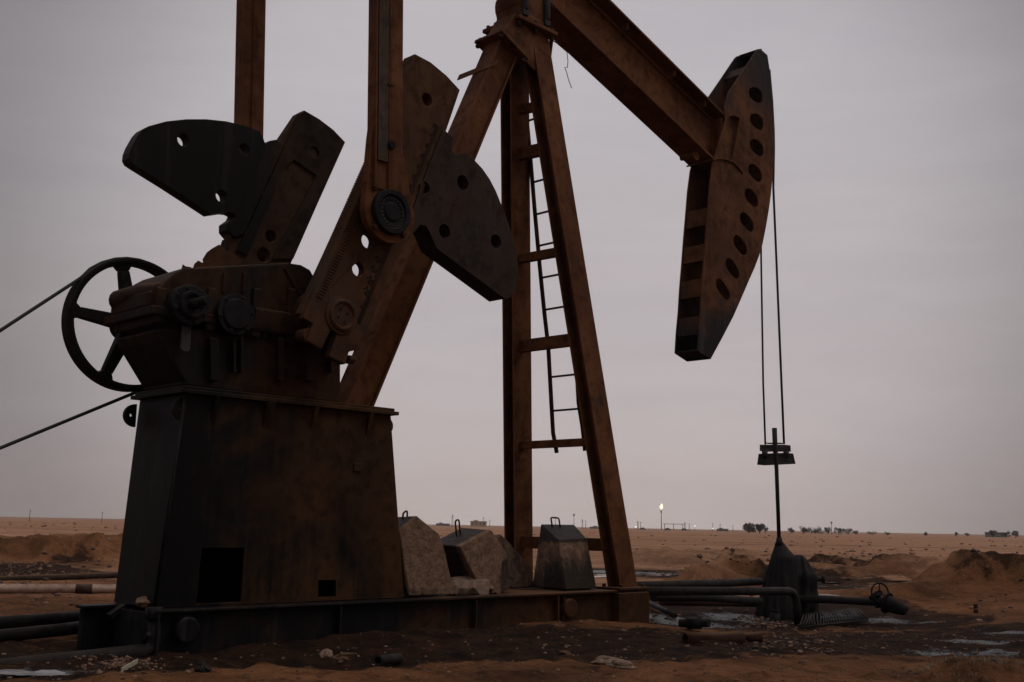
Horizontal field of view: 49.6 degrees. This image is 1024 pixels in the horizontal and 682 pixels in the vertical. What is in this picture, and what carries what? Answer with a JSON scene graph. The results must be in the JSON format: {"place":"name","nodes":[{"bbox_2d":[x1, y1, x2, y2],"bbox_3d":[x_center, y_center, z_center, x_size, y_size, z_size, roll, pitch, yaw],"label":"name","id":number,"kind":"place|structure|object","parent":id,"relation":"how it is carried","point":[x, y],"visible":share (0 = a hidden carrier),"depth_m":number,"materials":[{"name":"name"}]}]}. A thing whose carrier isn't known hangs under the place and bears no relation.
{"place":"outdoors","nodes":[
{"label":"outdoors","id":0,"kind":"place"},
{"bbox_2d":[0,517,1023,681],"bbox_3d":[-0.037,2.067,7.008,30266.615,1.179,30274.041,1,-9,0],"label":"ground","id":1,"kind":"structure","parent":0,"point":[22,540],"depth_m":13.16,"materials":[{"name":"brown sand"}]},
{"bbox_2d":[0,669,70,675],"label":"oil pool","id":2,"kind":"structure","parent":1,"relation":"on","point":[37,672],"depth_m":8.64,"materials":[{"name":"black liquid"}]},
{"bbox_2d":[0,621,78,641],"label":"supply pipe","id":3,"kind":"object","parent":1,"relation":"on","point":[38,632],"visible":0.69,"depth_m":10.80,"materials":[{"name":"grey metal"}]},
{"bbox_2d":[0,611,79,628],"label":"supply pipe","id":4,"kind":"object","parent":1,"relation":"on","point":[16,621],"visible":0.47,"depth_m":11.22,"materials":[{"name":"grey metal"}]},
{"bbox_2d":[0,584,115,593],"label":"coated pipe","id":5,"kind":"object","parent":1,"relation":"on","point":[61,588],"visible":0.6,"depth_m":18.02,"materials":[{"name":"white metal"}]},
{"bbox_2d":[0,572,117,580],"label":"gathering pipe","id":6,"kind":"object","parent":1,"relation":"on","point":[78,576],"visible":0.3,"depth_m":21.80,"materials":[{"name":"brown metal"}]},
{"bbox_2d":[0,607,162,662],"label":"drain pipe","id":7,"kind":"object","parent":1,"relation":"on","point":[144,649],"visible":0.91,"depth_m":9.73,"materials":[{"name":"black metal"}]},
{"bbox_2d":[121,659,137,670],"bbox_3d":[-3.084,2.618,8.954,0.012,0.057,0.765,3,-10,-9],"label":"wooden slat","id":8,"kind":"object","parent":1,"relation":"on","point":[129,665],"visible":0.88,"depth_m":8.93,"materials":[{"name":"beige wood"}]},
{"bbox_2d":[193,661,211,672],"bbox_3d":[-2.465,2.601,8.809,0.141,0.112,0.138,8,-12,-36],"label":"rock","id":9,"kind":"object","parent":1,"relation":"on","point":[202,667],"visible":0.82,"depth_m":8.77,"materials":[{"name":"grey stone"}]},
{"bbox_2d":[319,648,332,656],"bbox_3d":[-1.683,2.854,10.040,0.130,0.129,0.151,4,-10,-15],"label":"rock","id":10,"kind":"object","parent":1,"relation":"on","point":[328,652],"visible":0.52,"depth_m":10.03,"materials":[{"name":"stone"}]},
{"bbox_2d":[334,652,357,660],"bbox_3d":[-1.539,2.889,10.099,0.179,0.109,0.407,-4,-11,28],"label":"rock","id":11,"kind":"object","parent":1,"relation":"on","point":[345,656],"visible":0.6,"depth_m":10.05,"materials":[{"name":"stone"}]},
{"bbox_2d":[0,0,773,655],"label":"pump jack","id":12,"kind":"object","parent":1,"relation":"on","point":[262,502],"visible":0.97,"depth_m":12.39,"materials":[{"name":"metal"}]},
{"bbox_2d":[135,596,149,607],"bbox_3d":[-3.422,2.430,10.331,0.191,0.111,0.176,1,-9,0],"label":"sandstone rock","id":13,"kind":"object","parent":12,"relation":"on","point":[143,602],"visible":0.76,"depth_m":10.28,"materials":[{"name":"stone"}]},
{"bbox_2d":[398,510,453,595],"bbox_3d":[-1.140,2.434,12.791,0.625,0.948,0.960,-8,-13,44],"label":"concrete block","id":14,"kind":"object","parent":12,"relation":"on","point":[425,570],"depth_m":12.49,"materials":[{"name":"concrete"},{"name":"steel"}]},
{"bbox_2d":[451,575,494,595],"bbox_3d":[-0.526,2.899,13.156,0.406,0.296,0.730,-8,-13,44],"label":"concrete rubble","id":15,"kind":"object","parent":12,"relation":"on","point":[465,585],"visible":0.82,"depth_m":13.02,"materials":[{"name":"concrete"}]},
{"bbox_2d":[441,519,520,593],"bbox_3d":[-0.434,2.626,13.518,0.555,0.894,1.068,-8,-13,44],"label":"concrete block","id":16,"kind":"object","parent":12,"relation":"on","point":[476,554],"depth_m":13.29,"materials":[{"name":"concrete"},{"name":"steel"}]},
{"bbox_2d":[495,535,531,587],"bbox_3d":[-0.138,2.900,14.620,0.505,0.680,0.701,-8,-13,44],"label":"concrete block","id":17,"kind":"object","parent":12,"relation":"on","point":[522,567],"depth_m":14.48,"materials":[{"name":"concrete"}]},
{"bbox_2d":[549,39,552,55],"bbox_3d":[0.566,-4.231,15.964,0.074,0.310,0.074,-3,-10,22],"label":"hanging rod","id":18,"kind":"object","parent":12,"relation":"hanging from","point":[551,45],"visible":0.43,"depth_m":15.94,"materials":[{"name":"metal"}]},
{"bbox_2d":[553,41,571,87],"bbox_3d":[0.710,-4.046,16.154,0.016,0.625,0.500,-8,-13,44],"label":"loose wire","id":19,"kind":"object","parent":12,"relation":"hanging from","point":[567,59],"visible":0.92,"depth_m":16.24,"materials":[{"name":"metal"}]},
{"bbox_2d":[533,517,595,589],"bbox_3d":[0.832,2.828,14.867,0.749,0.923,1.140,-8,-13,44],"label":"concrete block","id":20,"kind":"object","parent":12,"relation":"on","point":[563,560],"depth_m":14.51,"materials":[{"name":"concrete"},{"name":"steel"}]},
{"bbox_2d":[650,595,763,604],"bbox_3d":[3.042,3.934,16.890,0.158,0.317,3.399,-6,-12,37],"label":"flow pipe","id":21,"kind":"object","parent":12,"relation":"attached to","point":[740,599],"visible":0.76,"depth_m":16.80,"materials":[{"name":"black metal"}]},
{"bbox_2d":[757,70,795,537],"bbox_3d":[4.571,-0.707,19.418,0.287,8.374,1.228,-8,-13,44],"label":"bridle hanger","id":22,"kind":"object","parent":12,"relation":"hanging from","point":[775,458],"visible":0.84,"depth_m":19.10,"materials":[{"name":"metal"}]},
{"bbox_2d":[373,653,403,665],"bbox_3d":[-1.073,2.768,9.647,0.090,0.117,0.451,-2,-10,18],"label":"pipe offcut","id":23,"kind":"object","parent":1,"relation":"on","point":[388,659],"visible":1,"depth_m":9.56,"materials":[{"name":"grey metal"}]},
{"bbox_2d":[436,523,449,525],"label":"shed","id":24,"kind":"structure","parent":1,"relation":"on","point":[441,524],"depth_m":1000.01,"materials":[{"name":"green"}]},
{"bbox_2d":[470,520,486,526],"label":"flat roofed building","id":25,"kind":"structure","parent":1,"relation":"on","point":[475,523],"depth_m":900.18,"materials":[{"name":"beige paint"}]},
{"bbox_2d":[0,533,1013,675],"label":"earth clods","id":26,"kind":"object","parent":1,"relation":"on","point":[123,662],"visible":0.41,"depth_m":16.25,"materials":[{"name":"soil"}]},
{"bbox_2d":[1,522,1021,562],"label":"desert scrub","id":27,"kind":"object","parent":1,"relation":"on","point":[649,535],"visible":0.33,"depth_m":117.85,"materials":[{"name":"plant"}]},
{"bbox_2d":[556,650,570,654],"bbox_3d":[0.488,2.964,10.541,0.100,0.049,0.318,5,-10,-22],"label":"rock","id":28,"kind":"object","parent":1,"relation":"on","point":[563,652],"visible":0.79,"depth_m":10.49,"materials":[{"name":"stone"}]},
{"bbox_2d":[591,655,623,664],"bbox_3d":[0.865,2.872,9.943,0.333,0.110,0.185,1,-9,0],"label":"rock","id":29,"kind":"object","parent":1,"relation":"on","point":[602,660],"visible":0.59,"depth_m":9.89,"materials":[{"name":"stone"}]},
{"bbox_2d":[605,659,636,669],"bbox_3d":[0.950,2.834,9.709,0.307,0.086,0.137,-7,-13,41],"label":"rock","id":30,"kind":"object","parent":1,"relation":"on","point":[622,664],"visible":0.98,"depth_m":9.65,"materials":[{"name":"stone"}]},
{"bbox_2d":[637,573,670,575],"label":"oil pool","id":31,"kind":"structure","parent":1,"relation":"on","point":[656,574],"depth_m":29.71,"materials":[{"name":"black liquid"}]},
{"bbox_2d":[659,504,662,529],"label":"flare stack","id":32,"kind":"object","parent":1,"relation":"on","point":[661,506],"visible":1,"depth_m":1301.64,"materials":[{"name":"beige metal"}]},
{"bbox_2d":[649,601,677,617],"bbox_3d":[2.401,4.357,18.115,0.080,0.200,1.623,3,-10,-10],"label":"pipe offcut","id":33,"kind":"object","parent":1,"relation":"on","point":[663,609],"visible":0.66,"depth_m":17.82,"materials":[{"name":"grey metal"}]},
{"bbox_2d":[678,617,710,628],"bbox_3d":[2.215,3.427,13.475,0.393,0.146,0.140,-6,-12,35],"label":"drain fitting","id":34,"kind":"object","parent":1,"relation":"on","point":[694,623],"visible":1,"depth_m":13.42,"materials":[{"name":"black metal"}]},
{"bbox_2d":[682,631,745,644],"bbox_3d":[2.202,3.259,12.109,0.704,0.165,0.164,4,-10,-19],"label":"pipe offcut","id":35,"kind":"object","parent":1,"relation":"on","point":[732,636],"visible":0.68,"depth_m":12.06,"materials":[{"name":"brown metal"}]},
{"bbox_2d":[637,586,801,624],"bbox_3d":[3.070,3.838,15.997,3.778,0.665,0.130,9,-13,-41],"label":"flow pipe","id":36,"kind":"object","parent":1,"relation":"on","point":[792,593],"visible":0.92,"depth_m":16.05,"materials":[{"name":"grey metal"}]},
{"bbox_2d":[743,522,755,532],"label":"desert tree","id":37,"kind":"object","parent":1,"relation":"on","point":[749,527],"visible":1,"depth_m":418.52,"materials":[{"name":"green plant"}]},
{"bbox_2d":[744,632,762,641],"bbox_3d":[2.576,3.306,12.348,0.418,0.135,0.110,2,-9,-4],"label":"pipe offcut","id":38,"kind":"object","parent":1,"relation":"on","point":[753,636],"visible":0.4,"depth_m":12.31,"materials":[{"name":"brown metal"}]},
{"bbox_2d":[756,523,765,533],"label":"desert tree","id":39,"kind":"object","parent":1,"relation":"on","point":[760,527],"visible":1,"depth_m":418.76,"materials":[{"name":"green plant"}]},
{"bbox_2d":[770,609,780,621],"bbox_3d":[4.271,4.566,18.012,0.185,0.408,0.170,1,-9,0],"label":"pipe stub","id":40,"kind":"object","parent":1,"relation":"on","point":[775,615],"visible":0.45,"depth_m":17.97,"materials":[{"name":"black metal"}]},
{"bbox_2d":[755,538,824,619],"bbox_3d":[4.657,4.020,18.721,1.186,1.379,0.680,5,-10,-23],"label":"wellhead","id":41,"kind":"object","parent":1,"relation":"on","point":[786,567],"visible":0.83,"depth_m":18.52,"materials":[{"name":"black metal"}]},
{"bbox_2d":[637,578,762,586],"bbox_3d":[2.958,3.895,17.783,3.409,0.140,0.225,10,-13,-43],"label":"flow pipe","id":42,"kind":"object","parent":41,"relation":"attached to","point":[735,582],"visible":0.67,"depth_m":17.96,"materials":[{"name":"black metal"}]},
{"bbox_2d":[799,526,806,533],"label":"desert tree","id":43,"kind":"object","parent":1,"relation":"on","point":[803,529],"visible":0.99,"depth_m":469.59,"materials":[{"name":"green plant"}]},
{"bbox_2d":[807,527,815,533],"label":"desert tree","id":44,"kind":"object","parent":1,"relation":"on","point":[810,530],"visible":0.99,"depth_m":469.63,"materials":[{"name":"green plant"}]},
{"bbox_2d":[814,526,824,533],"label":"desert tree","id":45,"kind":"object","parent":1,"relation":"on","point":[819,529],"visible":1,"depth_m":469.42,"materials":[{"name":"green plant"}]},
{"bbox_2d":[824,527,830,532],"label":"desert tree","id":46,"kind":"object","parent":1,"relation":"on","point":[828,530],"visible":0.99,"depth_m":470.14,"materials":[{"name":"green plant"}]},
{"bbox_2d":[799,608,868,627],"bbox_3d":[5.060,4.335,17.350,1.023,0.113,3.591,-2,-10,16],"label":"steel grating","id":47,"kind":"object","parent":1,"relation":"on","point":[858,616],"visible":1,"depth_m":17.48,"materials":[{"name":"grey metal"}]},
{"bbox_2d":[833,527,844,534],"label":"desert tree","id":48,"kind":"object","parent":1,"relation":"on","point":[838,530],"visible":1,"depth_m":468.92,"materials":[{"name":"green plant"}]},
{"bbox_2d":[842,528,852,534],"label":"desert tree","id":49,"kind":"object","parent":1,"relation":"on","point":[847,530],"visible":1,"depth_m":469.52,"materials":[{"name":"green plant"}]},
{"bbox_2d":[869,582,907,614],"bbox_3d":[5.939,4.062,17.516,0.570,0.495,0.379,-1,-10,13],"label":"gate valve","id":50,"kind":"object","parent":1,"relation":"on","point":[888,602],"visible":1,"depth_m":17.44,"materials":[{"name":"black metal"}]},
{"bbox_2d":[799,595,874,605],"bbox_3d":[5.311,4.217,18.015,1.330,0.138,0.159,-6,-12,37],"label":"discharge pipe","id":51,"kind":"object","parent":50,"relation":"attached to","point":[839,600],"visible":0.92,"depth_m":18.01,"materials":[{"name":"black metal"}]},
{"bbox_2d":[779,623,1023,681],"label":"dry grass","id":52,"kind":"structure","parent":1,"relation":"on","point":[985,659],"depth_m":8.84,"materials":[{"name":"plant"}]},
{"bbox_2d":[973,604,977,612],"bbox_3d":[7.869,4.579,18.817,0.078,0.230,0.080,1,-9,0],"label":"metal can","id":53,"kind":"object","parent":1,"relation":"on","point":[975,608],"visible":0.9,"depth_m":18.80,"materials":[{"name":"metal"}]},
{"bbox_2d":[984,530,1007,536],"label":"grey shed","id":54,"kind":"structure","parent":1,"relation":"on","point":[997,534],"depth_m":519.28,"materials":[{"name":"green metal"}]},
{"bbox_2d":[1011,531,1018,537],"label":"desert tree","id":55,"kind":"object","parent":1,"relation":"on","point":[1015,533],"visible":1,"depth_m":469.92,"materials":[{"name":"green plant"}]},
{"bbox_2d":[0,0,1023,534],"label":"sky","id":56,"kind":"structure","parent":0,"point":[899,185],"materials":[{"name":"grey"}]}
]}

